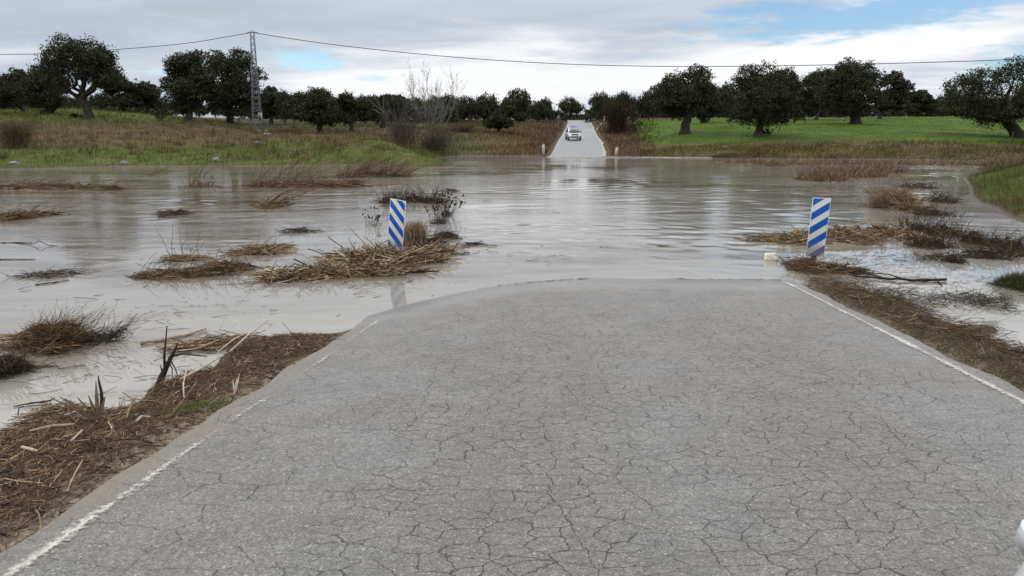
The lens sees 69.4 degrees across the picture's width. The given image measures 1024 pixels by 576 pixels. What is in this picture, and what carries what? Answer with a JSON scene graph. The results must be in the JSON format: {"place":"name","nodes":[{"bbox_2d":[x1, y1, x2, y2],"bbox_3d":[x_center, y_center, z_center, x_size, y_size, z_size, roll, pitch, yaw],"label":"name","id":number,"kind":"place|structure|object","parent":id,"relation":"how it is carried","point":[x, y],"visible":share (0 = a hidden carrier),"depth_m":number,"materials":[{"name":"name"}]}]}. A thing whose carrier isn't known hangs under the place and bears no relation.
{"place":"outdoors","nodes":[
{"label":"outdoors","id":0,"kind":"place"},
{"bbox_2d":[0,120,1023,575],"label":"road","id":1,"kind":"structure","parent":0,"point":[610,426],"depth_m":4.30,"materials":[{"name":"grey asphalt"}]},
{"bbox_2d":[4,321,375,575],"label":"road marking","id":2,"kind":"object","parent":1,"relation":"on","point":[56,542],"visible":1,"depth_m":3.37,"materials":[{"name":"white paint"}]},
{"bbox_2d":[565,126,581,139],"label":"patrol car","id":3,"kind":"object","parent":1,"relation":"on","point":[572,131],"visible":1,"depth_m":101.81,"materials":[{"name":"white paint"}]},
{"bbox_2d":[786,282,1023,403],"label":"road marking","id":4,"kind":"object","parent":1,"relation":"on","point":[946,363],"visible":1,"depth_m":6.52,"materials":[{"name":"white paint"}]},
{"bbox_2d":[0,156,1023,431],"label":"water","id":5,"kind":"structure","parent":0,"point":[664,218],"depth_m":15.81,"materials":[{"name":"grey liquid"}]},
{"bbox_2d":[0,340,65,379],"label":"grass tussock","id":6,"kind":"object","parent":5,"relation":"on","point":[12,363],"depth_m":6.92,"materials":[{"name":"plant"}]},
{"bbox_2d":[0,194,85,221],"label":"wrack line","id":7,"kind":"object","parent":5,"relation":"in","point":[9,215],"visible":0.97,"depth_m":19.75,"materials":[{"name":"plant"}]},
{"bbox_2d":[2,264,91,278],"bbox_3d":[-7.432,-0.234,11.784,1.160,0.237,0.843,0,12,0],"label":"reed raft","id":8,"kind":"object","parent":5,"relation":"on","point":[52,273],"visible":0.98,"depth_m":11.68,"materials":[{"name":"plant"}]},
{"bbox_2d":[0,297,113,358],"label":"grass tussock","id":9,"kind":"object","parent":5,"relation":"on","point":[41,335],"depth_m":7.66,"materials":[{"name":"plant"}]},
{"bbox_2d":[0,174,127,190],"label":"wrack line","id":10,"kind":"object","parent":5,"relation":"on","point":[28,185],"visible":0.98,"depth_m":30.38,"materials":[{"name":"plant"}]},
{"bbox_2d":[62,300,165,353],"bbox_3d":[-4.420,0.513,8.022,1.044,0.722,0.989,10,15,40],"label":"grass tussock","id":11,"kind":"object","parent":5,"relation":"on","point":[103,336],"depth_m":8.01,"materials":[{"name":"plant"}]},
{"bbox_2d":[140,328,206,344],"bbox_3d":[-3.701,0.531,8.150,0.103,0.047,0.764,9,15,38],"label":"driftwood pole","id":12,"kind":"object","parent":5,"relation":"on","point":[168,338],"visible":0.98,"depth_m":8.07,"materials":[{"name":"brown wood"}]},
{"bbox_2d":[153,204,197,216],"bbox_3d":[-9.470,-2.076,20.789,1.236,0.475,1.608,-6,13,-26],"label":"twig bundle","id":13,"kind":"object","parent":5,"relation":"on","point":[170,212],"visible":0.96,"depth_m":20.72,"materials":[{"name":"plant"}]},
{"bbox_2d":[148,222,216,263],"bbox_3d":[-5.835,-0.799,13.150,1.245,0.818,0.867,0,12,0],"label":"reed raft","id":14,"kind":"object","parent":5,"relation":"on","point":[183,257],"visible":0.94,"depth_m":13.14,"materials":[{"name":"plant"}]},
{"bbox_2d":[141,154,238,178],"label":"drowned reeds","id":15,"kind":"object","parent":5,"relation":"in","point":[148,175],"visible":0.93,"depth_m":38.79,"materials":[{"name":"plant"}]},
{"bbox_2d":[124,247,269,282],"bbox_3d":[-5.102,-0.349,12.060,2.249,0.585,1.610,-7,13,-29],"label":"reed raft","id":16,"kind":"object","parent":5,"relation":"on","point":[216,267],"visible":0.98,"depth_m":11.74,"materials":[{"name":"plant"}]},
{"bbox_2d":[178,175,219,187],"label":"drowned reeds","id":17,"kind":"object","parent":5,"relation":"in","point":[202,185],"visible":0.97,"depth_m":31.86,"materials":[{"name":"plant"}]},
{"bbox_2d":[151,317,265,355],"bbox_3d":[-3.185,0.578,7.838,1.106,0.376,0.892,0,12,0],"label":"twig bundle","id":18,"kind":"object","parent":5,"relation":"on","point":[203,344],"visible":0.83,"depth_m":7.78,"materials":[{"name":"plant"}]},
{"bbox_2d":[218,229,299,255],"bbox_3d":[-4.645,-0.848,14.303,1.745,0.613,1.526,0,12,0],"label":"reed raft","id":19,"kind":"object","parent":5,"relation":"on","point":[271,249],"visible":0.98,"depth_m":13.92,"materials":[{"name":"plant"}]},
{"bbox_2d":[244,180,327,208],"bbox_3d":[-7.119,-2.807,23.005,2.873,1.082,2.348,0,12,0],"label":"reed clump","id":20,"kind":"object","parent":5,"relation":"in","point":[276,202],"visible":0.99,"depth_m":23.12,"materials":[{"name":"plant"}]},
{"bbox_2d":[234,145,356,188],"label":"drowned reeds","id":21,"kind":"object","parent":5,"relation":"in","point":[291,177],"visible":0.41,"depth_m":32.09,"materials":[{"name":"plant"}]},
{"bbox_2d":[275,223,324,234],"bbox_3d":[-4.943,-1.332,17.144,1.103,0.444,0.977,-7,13,-29],"label":"twig bundle","id":22,"kind":"object","parent":5,"relation":"on","point":[294,230],"visible":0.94,"depth_m":16.95,"materials":[{"name":"plant"}]},
{"bbox_2d":[235,170,375,188],"bbox_3d":[-9.340,-4.529,31.596,6.731,0.997,2.850,0,12,0],"label":"wrack line","id":23,"kind":"object","parent":5,"relation":"on","point":[346,183],"visible":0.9,"depth_m":31.66,"materials":[{"name":"plant"}]},
{"bbox_2d":[218,226,479,286],"bbox_3d":[-2.582,-0.489,12.576,4.765,1.097,2.872,-8,14,-33],"label":"reed heap","id":24,"kind":"object","parent":5,"relation":"in","point":[375,261],"visible":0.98,"depth_m":12.13,"materials":[{"name":"plant"}]},
{"bbox_2d":[403,220,432,249],"bbox_3d":[-1.905,-1.000,14.239,0.910,0.659,0.910,-11,16,-42],"label":"dry tuft","id":25,"kind":"object","parent":24,"relation":"on","point":[415,231],"visible":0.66,"depth_m":14.00,"materials":[{"name":"plant"}]},
{"bbox_2d":[331,152,437,177],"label":"drowned reeds","id":26,"kind":"object","parent":5,"relation":"in","point":[375,173],"visible":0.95,"depth_m":39.47,"materials":[{"name":"plant"}]},
{"bbox_2d":[370,180,455,205],"bbox_3d":[-3.324,-3.128,24.657,2.944,0.886,2.534,-4,12,-19],"label":"drowned shrub","id":27,"kind":"object","parent":5,"relation":"in","point":[413,198],"visible":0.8,"depth_m":24.45,"materials":[{"name":"brown plant"}]},
{"bbox_2d":[419,192,465,224],"bbox_3d":[-1.779,-2.133,19.462,1.173,0.843,2.904,0,12,0],"label":"teasel plant","id":28,"kind":"object","parent":5,"relation":"on","point":[439,219],"visible":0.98,"depth_m":18.82,"materials":[{"name":"brown plant"}]},
{"bbox_2d":[425,229,465,244],"bbox_3d":[-1.501,-1.083,15.557,0.962,0.370,1.828,2,12,12],"label":"debris tail","id":29,"kind":"object","parent":5,"relation":"on","point":[444,235],"visible":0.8,"depth_m":15.86},
{"bbox_2d":[0,181,1013,404],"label":"floating litter","id":30,"kind":"object","parent":5,"relation":"on","point":[851,258],"visible":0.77,"depth_m":11.49,"materials":[{"name":"plant"}]},
{"bbox_2d":[734,220,932,250],"bbox_3d":[7.229,-1.110,15.780,4.905,0.569,2.810,-4,12,-17],"label":"reed heap","id":31,"kind":"object","parent":5,"relation":"in","point":[870,236],"visible":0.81,"depth_m":15.63,"materials":[{"name":"plant"}]},
{"bbox_2d":[783,249,885,275],"bbox_3d":[5.275,-0.380,12.184,1.601,0.591,1.049,3,12,14],"label":"reed heap","id":32,"kind":"object","parent":5,"relation":"on","point":[801,263],"visible":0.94,"depth_m":12.03,"materials":[{"name":"plant"}]},
{"bbox_2d":[786,160,926,181],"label":"drowned reeds","id":33,"kind":"object","parent":5,"relation":"in","point":[834,175],"visible":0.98,"depth_m":39.09,"materials":[{"name":"plant"}]},
{"bbox_2d":[847,271,946,286],"bbox_3d":[5.933,-0.170,11.471,1.374,0.075,0.533,8,14,35],"label":"drift log","id":34,"kind":"object","parent":5,"relation":"on","point":[912,280],"visible":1,"depth_m":11.32,"materials":[{"name":"brown wood"}]},
{"bbox_2d":[853,279,969,310],"bbox_3d":[5.407,0.136,10.079,1.159,0.421,1.512,0,12,0],"label":"twig bundle","id":35,"kind":"object","parent":5,"relation":"on","point":[908,292],"visible":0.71,"depth_m":10.10,"materials":[{"name":"plant"}]},
{"bbox_2d":[884,176,954,189],"bbox_3d":[17.298,-4.390,31.680,2.321,0.881,3.177,0,12,0],"label":"brushwood","id":36,"kind":"object","parent":5,"relation":"in","point":[925,184],"visible":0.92,"depth_m":31.20,"materials":[{"name":"brown plant"}]},
{"bbox_2d":[891,244,979,262],"bbox_3d":[7.607,-0.599,13.425,1.285,0.461,1.129,-7,13,-29],"label":"brushwood","id":37,"kind":"object","parent":5,"relation":"on","point":[932,257],"visible":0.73,"depth_m":13.29,"materials":[{"name":"brown plant"}]},
{"bbox_2d":[913,186,968,204],"bbox_3d":[14.440,-3.050,24.872,1.967,0.952,2.961,0,12,0],"label":"brushwood","id":38,"kind":"object","parent":5,"relation":"in","point":[939,199],"visible":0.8,"depth_m":24.60,"materials":[{"name":"brown plant"}]},
{"bbox_2d":[930,251,973,264],"bbox_3d":[7.785,-0.509,12.989,0.662,0.334,0.771,0,12,0],"label":"brushwood","id":39,"kind":"object","parent":5,"relation":"on","point":[953,259],"visible":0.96,"depth_m":12.96,"materials":[{"name":"brown plant"}]},
{"bbox_2d":[950,226,990,243],"bbox_3d":[9.599,-1.099,15.417,0.783,0.484,1.072,0,12,0],"label":"brushwood","id":40,"kind":"object","parent":5,"relation":"on","point":[975,238],"visible":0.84,"depth_m":15.25,"materials":[{"name":"brown plant"}]},
{"bbox_2d":[921,285,1023,313],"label":"twig bundle","id":41,"kind":"object","parent":5,"relation":"on","point":[985,298],"visible":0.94,"depth_m":9.94,"materials":[{"name":"plant"}]},
{"bbox_2d":[925,222,1023,262],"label":"brushwood","id":42,"kind":"object","parent":5,"relation":"on","point":[999,245],"visible":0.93,"depth_m":13.64,"materials":[{"name":"brown plant"}]},
{"bbox_2d":[973,270,1023,291],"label":"grass islet","id":43,"kind":"object","parent":5,"relation":"on","point":[1015,281],"depth_m":10.77,"materials":[{"name":"plant"}]},
{"bbox_2d":[0,109,1023,552],"bbox_3d":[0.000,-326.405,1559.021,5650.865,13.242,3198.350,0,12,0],"label":"ground","id":44,"kind":"structure","parent":0,"point":[894,127],"depth_m":66.29,"materials":[{"name":"plant"}]},
{"bbox_2d":[0,67,28,111],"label":"holm oak","id":45,"kind":"object","parent":44,"relation":"on","point":[14,76],"visible":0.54,"depth_m":93.95,"materials":[{"name":"green plant"}]},
{"bbox_2d":[0,119,45,147],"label":"shrub","id":46,"kind":"object","parent":44,"relation":"on","point":[14,136],"visible":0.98,"depth_m":60.40,"materials":[{"name":"brown plant"}]},
{"bbox_2d":[10,62,71,113],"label":"holm oak","id":47,"kind":"object","parent":44,"relation":"on","point":[25,92],"visible":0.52,"depth_m":90.46,"materials":[{"name":"green plant"}]},
{"bbox_2d":[0,397,107,431],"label":"twig bundle","id":48,"kind":"object","parent":44,"relation":"on","point":[45,410],"visible":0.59,"depth_m":5.86,"materials":[{"name":"plant"}]},
{"bbox_2d":[23,31,126,118],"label":"holm oak","id":49,"kind":"object","parent":44,"relation":"on","point":[94,67],"visible":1,"depth_m":83.00,"materials":[{"name":"green plant"}]},
{"bbox_2d":[92,91,120,107],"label":"holm oak","id":50,"kind":"object","parent":44,"relation":"on","point":[106,100],"visible":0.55,"depth_m":148.09,"materials":[{"name":"green plant"}]},
{"bbox_2d":[100,76,144,111],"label":"holm oak","id":51,"kind":"object","parent":44,"relation":"on","point":[124,100],"visible":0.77,"depth_m":108.69,"materials":[{"name":"green plant"}]},
{"bbox_2d":[126,80,162,113],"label":"holm oak","id":52,"kind":"object","parent":44,"relation":"on","point":[151,93],"visible":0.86,"depth_m":111.05,"materials":[{"name":"green plant"}]},
{"bbox_2d":[0,328,347,551],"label":"reed litter","id":53,"kind":"object","parent":44,"relation":"on","point":[11,440],"visible":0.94,"depth_m":4.82,"materials":[{"name":"plant"}]},
{"bbox_2d":[52,381,105,421],"bbox_3d":[-2.995,0.798,5.207,0.363,0.177,0.385,0,12,0],"label":"split reed","id":54,"kind":"object","parent":53,"relation":"on","point":[97,412],"visible":0.92,"depth_m":5.13,"materials":[{"name":"brown plant"}]},
{"bbox_2d":[156,326,206,383],"bbox_3d":[-2.956,0.643,6.562,0.459,0.560,0.201,4,12,18],"label":"dead branch","id":55,"kind":"object","parent":44,"relation":"on","point":[165,368],"visible":0.94,"depth_m":6.60,"materials":[{"name":"brown wood"}]},
{"bbox_2d":[155,399,222,418],"bbox_3d":[-2.315,0.868,5.239,0.519,0.070,0.501,7,14,32],"label":"grass tuft","id":56,"kind":"object","parent":44,"relation":"on","point":[188,408],"visible":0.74,"depth_m":5.30,"materials":[{"name":"plant"}]},
{"bbox_2d":[157,48,223,120],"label":"holm oak","id":57,"kind":"object","parent":44,"relation":"on","point":[190,84],"visible":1,"depth_m":88.17,"materials":[{"name":"green plant"}]},
{"bbox_2d":[0,106,447,168],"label":"bank grass","id":58,"kind":"structure","parent":44,"relation":"on","point":[191,135],"depth_m":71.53,"materials":[{"name":"green plant"}]},
{"bbox_2d":[203,46,268,123],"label":"holm oak","id":59,"kind":"object","parent":44,"relation":"on","point":[236,91],"visible":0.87,"depth_m":93.55,"materials":[{"name":"green plant"}]},
{"bbox_2d":[247,30,265,130],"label":"lattice tower","id":60,"kind":"structure","parent":44,"relation":"on","point":[252,88],"depth_m":89.82,"materials":[{"name":"metal"}]},
{"bbox_2d":[258,33,1021,66],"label":"overhead cable","id":61,"kind":"object","parent":60,"relation":"hanging from","point":[652,66],"visible":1,"depth_m":82.89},
{"bbox_2d":[257,85,284,123],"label":"holm oak","id":62,"kind":"object","parent":44,"relation":"on","point":[268,109],"visible":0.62,"depth_m":110.38,"materials":[{"name":"green plant"}]},
{"bbox_2d":[273,88,293,123],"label":"holm oak","id":63,"kind":"object","parent":44,"relation":"on","point":[279,99],"visible":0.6,"depth_m":109.11,"materials":[{"name":"green plant"}]},
{"bbox_2d":[282,85,343,131],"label":"holm oak","id":64,"kind":"object","parent":44,"relation":"on","point":[315,106],"visible":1,"depth_m":79.40,"materials":[{"name":"green plant"}]},
{"bbox_2d":[330,92,373,131],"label":"holm oak","id":65,"kind":"object","parent":44,"relation":"on","point":[348,105],"visible":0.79,"depth_m":85.33,"materials":[{"name":"green plant"}]},
{"bbox_2d":[370,92,407,124],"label":"holm oak","id":66,"kind":"object","parent":44,"relation":"on","point":[376,115],"visible":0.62,"depth_m":106.18,"materials":[{"name":"green plant"}]},
{"bbox_2d":[375,92,415,135],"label":"bare tree","id":67,"kind":"object","parent":44,"relation":"on","point":[407,106],"visible":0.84,"depth_m":81.68,"materials":[{"name":"grey plant"}]},
{"bbox_2d":[387,198,405,252],"bbox_3d":[-2.028,-0.697,12.924,0.315,1.710,0.086,12,15,22],"label":"striped panel","id":68,"kind":"object","parent":44,"relation":"on","point":[396,222],"visible":0.82,"depth_m":12.78,"materials":[{"name":"metal"}]},
{"bbox_2d":[373,108,431,144],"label":"thicket","id":69,"kind":"object","parent":44,"relation":"on","point":[398,136],"visible":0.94,"depth_m":73.25,"materials":[{"name":"brown plant"}]},
{"bbox_2d":[401,59,468,149],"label":"bare tree","id":70,"kind":"object","parent":44,"relation":"on","point":[435,110],"visible":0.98,"depth_m":74.71,"materials":[{"name":"grey plant"}]},
{"bbox_2d":[414,126,457,150],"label":"thicket","id":71,"kind":"object","parent":44,"relation":"on","point":[437,146],"visible":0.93,"depth_m":75.24,"materials":[{"name":"brown plant"}]},
{"bbox_2d":[433,93,465,115],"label":"holm oak","id":72,"kind":"object","parent":44,"relation":"on","point":[451,102],"visible":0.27,"depth_m":153.78,"materials":[{"name":"green plant"}]},
{"bbox_2d":[448,123,480,132],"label":"thicket","id":73,"kind":"object","parent":44,"relation":"on","point":[466,128],"visible":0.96,"depth_m":96.17,"materials":[{"name":"brown plant"}]},
{"bbox_2d":[456,95,474,120],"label":"holm oak","id":74,"kind":"object","parent":44,"relation":"on","point":[465,103],"visible":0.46,"depth_m":160.55,"materials":[{"name":"green plant"}]},
{"bbox_2d":[465,91,501,120],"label":"holm oak","id":75,"kind":"object","parent":44,"relation":"on","point":[479,106],"visible":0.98,"depth_m":148.57,"materials":[{"name":"green plant"}]},
{"bbox_2d":[0,103,996,122],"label":"woodland","id":76,"kind":"object","parent":44,"relation":"on","point":[586,116],"visible":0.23,"depth_m":165.12,"materials":[{"name":"green plant"}]},
{"bbox_2d":[482,105,527,131],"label":"holm oak","id":77,"kind":"object","parent":44,"relation":"on","point":[499,119],"visible":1,"depth_m":95.85,"materials":[{"name":"green plant"}]},
{"bbox_2d":[500,88,534,116],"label":"holm oak","id":78,"kind":"object","parent":44,"relation":"on","point":[518,102],"visible":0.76,"depth_m":163.04,"materials":[{"name":"green plant"}]},
{"bbox_2d":[525,100,552,120],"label":"holm oak","id":79,"kind":"object","parent":44,"relation":"on","point":[538,111],"visible":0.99,"depth_m":155.30,"materials":[{"name":"green plant"}]},
{"bbox_2d":[426,116,660,156],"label":"dry scrub grass","id":80,"kind":"structure","parent":44,"relation":"on","point":[522,125],"depth_m":94.36,"materials":[{"name":"brown plant"}]},
{"bbox_2d":[555,96,585,119],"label":"holm oak","id":81,"kind":"object","parent":44,"relation":"on","point":[569,107],"visible":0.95,"depth_m":225.90,"materials":[{"name":"green plant"}]},
{"bbox_2d":[588,90,609,108],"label":"holm oak","id":82,"kind":"object","parent":44,"relation":"on","point":[595,97],"visible":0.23,"depth_m":209.70,"materials":[{"name":"green plant"}]},
{"bbox_2d":[591,98,608,118],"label":"holm oak","id":83,"kind":"object","parent":44,"relation":"on","point":[595,107],"visible":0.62,"depth_m":165.43,"materials":[{"name":"green plant"}]},
{"bbox_2d":[599,98,634,132],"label":"thicket","id":84,"kind":"object","parent":44,"relation":"on","point":[617,120],"visible":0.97,"depth_m":106.89,"materials":[{"name":"plant"}]},
{"bbox_2d":[628,110,642,133],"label":"bush","id":85,"kind":"object","parent":44,"relation":"on","point":[633,120],"visible":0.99,"depth_m":103.61,"materials":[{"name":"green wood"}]},
{"bbox_2d":[632,85,663,119],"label":"holm oak","id":86,"kind":"object","parent":44,"relation":"on","point":[644,103],"visible":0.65,"depth_m":148.93,"materials":[{"name":"green plant"}]},
{"bbox_2d":[648,63,720,133],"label":"holm oak","id":87,"kind":"object","parent":44,"relation":"on","point":[681,97],"visible":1,"depth_m":88.94,"materials":[{"name":"green plant"}]},
{"bbox_2d":[692,86,732,122],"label":"holm oak","id":88,"kind":"object","parent":44,"relation":"on","point":[713,108],"visible":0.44,"depth_m":116.39,"materials":[{"name":"green plant"}]},
{"bbox_2d":[717,81,736,117],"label":"holm oak","id":89,"kind":"object","parent":44,"relation":"on","point":[728,106],"visible":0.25,"depth_m":158.24,"materials":[{"name":"green plant"}]},
{"bbox_2d":[725,59,810,136],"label":"holm oak","id":90,"kind":"object","parent":44,"relation":"on","point":[769,105],"visible":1,"depth_m":81.72,"materials":[{"name":"green plant"}]},
{"bbox_2d":[796,69,826,119],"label":"holm oak","id":91,"kind":"object","parent":44,"relation":"on","point":[809,98],"visible":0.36,"depth_m":125.02,"materials":[{"name":"green plant"}]},
{"bbox_2d":[806,198,830,260],"bbox_3d":[5.147,-0.651,12.576,0.312,1.760,0.086,2,12,-2],"label":"striped panel","id":92,"kind":"object","parent":44,"relation":"on","point":[818,225],"visible":0.86,"depth_m":12.46,"materials":[{"name":"metal"}]},
{"bbox_2d":[637,138,1023,159],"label":"dry bank grass","id":93,"kind":"structure","parent":44,"relation":"on","point":[1019,143],"depth_m":71.87,"materials":[{"name":"brown plant"}]},
{"bbox_2d":[645,129,1016,146],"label":"wire fence","id":94,"kind":"object","parent":44,"relation":"on","point":[798,135],"visible":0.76,"depth_m":76.45,"materials":[{"name":"metal"}]},
{"bbox_2d":[643,116,1023,154],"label":"crop grass","id":95,"kind":"structure","parent":44,"relation":"on","point":[837,130],"depth_m":96.38,"materials":[{"name":"green plant"}]},
{"bbox_2d":[807,56,892,123],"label":"holm oak","id":96,"kind":"object","parent":44,"relation":"on","point":[845,90],"visible":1,"depth_m":103.81,"materials":[{"name":"green plant"}]},
{"bbox_2d":[715,156,1005,166],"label":"drowned reeds","id":97,"kind":"object","parent":44,"relation":"on","point":[760,161],"visible":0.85,"depth_m":55.57,"materials":[{"name":"plant"}]},
{"bbox_2d":[871,70,915,118],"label":"holm oak","id":98,"kind":"object","parent":44,"relation":"on","point":[896,97],"visible":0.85,"depth_m":125.74,"materials":[{"name":"green plant"}]},
{"bbox_2d":[850,183,937,211],"bbox_3d":[11.843,-2.648,22.566,2.607,1.095,2.372,-6,13,-29],"label":"grass hummock","id":99,"kind":"object","parent":44,"relation":"on","point":[902,199],"depth_m":22.32,"materials":[{"name":"plant"}]},
{"bbox_2d":[777,256,1023,390],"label":"leaf litter","id":100,"kind":"object","parent":44,"relation":"on","point":[954,329],"visible":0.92,"depth_m":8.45,"materials":[{"name":"plant"}]},
{"bbox_2d":[904,89,941,116],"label":"holm oak","id":101,"kind":"object","parent":44,"relation":"on","point":[924,101],"visible":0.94,"depth_m":148.31,"materials":[{"name":"green plant"}]},
{"bbox_2d":[884,204,979,251],"bbox_3d":[9.026,-1.228,15.977,2.011,1.041,4.506,7,13,29],"label":"brushwood","id":102,"kind":"object","parent":44,"relation":"on","point":[939,230],"visible":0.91,"depth_m":15.22,"materials":[{"name":"brown plant"}]},
{"bbox_2d":[902,200,985,217],"bbox_3d":[11.863,-2.116,20.812,2.010,0.720,1.996,0,12,0],"label":"brushwood","id":103,"kind":"object","parent":44,"relation":"on","point":[943,213],"visible":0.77,"depth_m":20.50,"materials":[{"name":"brown plant"}]},
{"bbox_2d":[938,53,1023,137],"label":"holm oak","id":104,"kind":"object","parent":44,"relation":"on","point":[1009,113],"visible":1,"depth_m":78.62,"materials":[{"name":"green plant"}]},
{"bbox_2d":[965,147,1023,171],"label":"brushwood","id":105,"kind":"object","parent":44,"relation":"on","point":[1011,159],"visible":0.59,"depth_m":43.47,"materials":[{"name":"plant"}]},
{"bbox_2d":[0,0,1023,119],"label":"sky","id":106,"kind":"structure","parent":0,"point":[636,34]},
{"bbox_2d":[966,157,1023,215],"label":"spit grass","id":107,"kind":"structure","parent":0,"point":[1006,177],"depth_m":28.82,"materials":[{"name":"green plant"}]},
{"bbox_2d":[1013,520,1023,575],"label":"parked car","id":108,"kind":"object","parent":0,"point":[1018,540],"visible":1,"depth_m":1.52,"materials":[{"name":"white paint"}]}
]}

